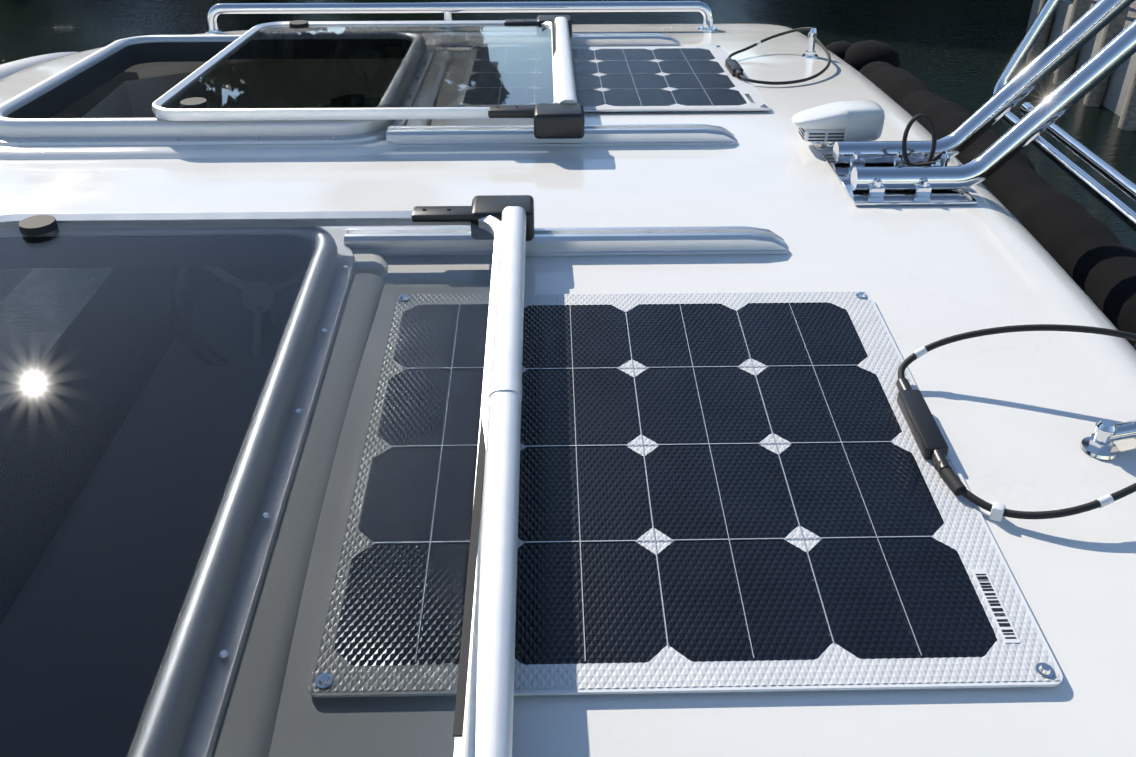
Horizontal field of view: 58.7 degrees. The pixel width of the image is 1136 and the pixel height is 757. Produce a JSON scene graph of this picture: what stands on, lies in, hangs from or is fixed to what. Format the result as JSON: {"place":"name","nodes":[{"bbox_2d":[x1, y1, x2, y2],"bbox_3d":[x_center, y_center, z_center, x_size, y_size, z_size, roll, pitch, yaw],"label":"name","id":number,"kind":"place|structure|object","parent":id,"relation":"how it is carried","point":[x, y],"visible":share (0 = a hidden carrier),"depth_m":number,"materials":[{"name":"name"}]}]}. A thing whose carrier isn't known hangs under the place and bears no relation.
{"place":"outdoors","nodes":[
{"label":"outdoors","id":0,"kind":"place"},
{"bbox_2d":[0,0,1135,251],"bbox_3d":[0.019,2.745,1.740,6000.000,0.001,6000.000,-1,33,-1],"label":"water","id":1,"kind":"structure","parent":0,"point":[958,52],"depth_m":13.27,"materials":[{"name":"black liquid"}]},
{"bbox_2d":[1026,0,1135,130],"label":"wooden pilings","id":2,"kind":"object","parent":1,"relation":"in","point":[1114,91],"visible":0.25,"depth_m":10.46,"materials":[{"name":"concrete"}]},
{"bbox_3d":[-1.161,1.808,2.809,8.900,0.930,3.040,-1,33,-1],"label":"hull","id":3,"kind":"object","parent":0,"visible":0},
{"bbox_2d":[82,72,192,117],"bbox_3d":[-0.176,0.575,2.012,1.610,1.867,2.520,-1,33,-1],"label":"cabin interior","id":4,"kind":"object","parent":3,"relation":"in","point":[137,98],"depth_m":2.22,"materials":[{"name":"black"}]},
{"bbox_2d":[0,24,1135,756],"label":"roof","id":5,"kind":"structure","parent":3,"relation":"on","point":[1016,416],"depth_m":1.20,"materials":[{"name":"white plastic"}]},
{"bbox_2d":[0,52,138,117],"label":"visor moulding","id":6,"kind":"object","parent":5,"relation":"attached to","point":[82,107],"visible":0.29,"depth_m":2.33,"materials":[{"name":"white plastic"}]},
{"bbox_2d":[0,35,431,159],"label":"coaming","id":7,"kind":"object","parent":5,"relation":"on","point":[31,128],"visible":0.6,"depth_m":1.59,"materials":[{"name":"white plastic"}]},
{"bbox_2d":[0,195,533,756],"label":"hatch","id":8,"kind":"object","parent":5,"relation":"on","point":[258,483],"visible":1,"depth_m":0.84,"materials":[{"name":"clear glass"}]},
{"bbox_2d":[152,15,584,138],"bbox_3d":[-0.326,-0.590,1.903,0.686,0.086,0.831,-1,33,-1],"label":"hatch","id":9,"kind":"object","parent":5,"relation":"on","point":[395,70],"visible":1,"depth_m":1.78,"materials":[{"name":"clear glass"}]},
{"bbox_2d":[204,1,716,32],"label":"hand rail","id":10,"kind":"object","parent":5,"relation":"on","point":[447,9],"visible":0.88,"depth_m":2.48,"materials":[{"name":"silver metal"}]},
{"bbox_2d":[386,124,736,146],"bbox_3d":[-0.009,-0.388,1.613,0.555,0.024,0.038,-1,33,-1],"label":"rail","id":11,"kind":"object","parent":5,"relation":"on","point":[523,135],"visible":0.96,"depth_m":1.60,"materials":[{"name":"silver metal"}]},
{"bbox_2d":[570,33,680,46],"bbox_3d":[-0.025,-0.760,2.274,0.555,0.024,0.038,-1,33,-1],"label":"rail","id":12,"kind":"object","parent":5,"relation":"on","point":[618,40],"visible":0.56,"depth_m":2.26,"materials":[{"name":"silver metal"}]},
{"bbox_2d":[525,226,787,255],"bbox_3d":[-0.001,-0.174,1.278,0.555,0.024,0.038,-1,33,-1],"label":"rail","id":13,"kind":"object","parent":5,"relation":"on","point":[622,241],"visible":0.69,"depth_m":1.27,"materials":[{"name":"silver metal"}]},
{"bbox_2d":[571,45,770,111],"bbox_3d":[0.072,-0.604,1.986,0.552,0.018,0.552,-1,29,-1],"label":"panel","id":14,"kind":"object","parent":5,"relation":"on","point":[659,78],"visible":0.6,"depth_m":1.94,"materials":[{"name":"black"}]},
{"bbox_2d":[728,27,810,57],"bbox_3d":[0.405,-0.713,2.131,0.226,0.049,0.090,-17,36,-24],"label":"cable","id":15,"kind":"object","parent":5,"relation":"on","point":[766,39],"visible":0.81,"depth_m":2.17,"materials":[{"name":"black rubber"}]},
{"bbox_2d":[739,35,830,84],"bbox_3d":[0.465,-0.632,2.008,0.118,0.027,0.320,23,39,31],"label":"cable","id":16,"kind":"object","parent":5,"relation":"on","point":[818,41],"visible":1,"depth_m":1.93,"materials":[{"name":"black rubber"}]},
{"bbox_2d":[514,291,1062,695],"bbox_3d":[0.081,0.058,0.949,0.552,0.018,0.552,-1,36,-1],"label":"panel","id":17,"kind":"object","parent":5,"relation":"on","point":[735,491],"visible":0.73,"depth_m":0.88,"materials":[{"name":"black"}]},
{"bbox_2d":[802,27,817,57],"bbox_3d":[0.517,-0.714,2.145,0.034,0.060,0.034,-1,33,-1],"label":"cable gland","id":18,"kind":"object","parent":5,"relation":"on","point":[810,52],"visible":1,"depth_m":2.14,"materials":[{"name":"silver metal"}]},
{"bbox_2d":[791,100,884,150],"bbox_3d":[0.419,-0.398,1.585,0.138,0.068,0.066,-1,33,-1],"label":"roof vent","id":19,"kind":"object","parent":5,"relation":"on","point":[825,127],"visible":0.96,"depth_m":1.56,"materials":[{"name":"white plastic"}]},
{"bbox_2d":[822,0,1135,233],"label":"arch legs","id":20,"kind":"object","parent":5,"relation":"on","point":[874,173],"visible":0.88,"depth_m":1.43,"materials":[{"name":"silver metal"}]},
{"bbox_2d":[902,114,945,165],"bbox_3d":[0.511,-0.340,1.448,0.061,0.071,0.038,13,35,20],"label":"cable","id":21,"kind":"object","parent":20,"relation":"on","point":[930,160],"depth_m":1.45,"materials":[{"name":"black rubber"}]},
{"bbox_2d":[937,151,949,165],"bbox_3d":[0.544,-0.310,1.472,0.034,0.040,0.034,-1,33,-1],"label":"cable gland","id":22,"kind":"object","parent":20,"relation":"on","point":[944,160],"visible":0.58,"depth_m":1.46,"materials":[{"name":"silver metal"}]},
{"bbox_2d":[826,40,1135,348],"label":"rubber fender","id":23,"kind":"object","parent":5,"relation":"attached to","point":[1094,258],"visible":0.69,"depth_m":1.57,"materials":[{"name":"black rubber"}]},
{"bbox_2d":[898,324,1135,379],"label":"cable","id":24,"kind":"object","parent":5,"relation":"on","point":[914,356],"visible":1,"depth_m":1.02,"materials":[{"name":"black rubber"}]},
{"bbox_2d":[934,460,1135,521],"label":"cable","id":25,"kind":"object","parent":5,"relation":"on","point":[957,487],"visible":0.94,"depth_m":0.87,"materials":[{"name":"black rubber"}]},
{"bbox_2d":[1080,419,1135,459],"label":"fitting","id":26,"kind":"object","parent":5,"relation":"on","point":[1099,444],"visible":1,"depth_m":0.94,"materials":[{"name":"silver metal"}]}
]}

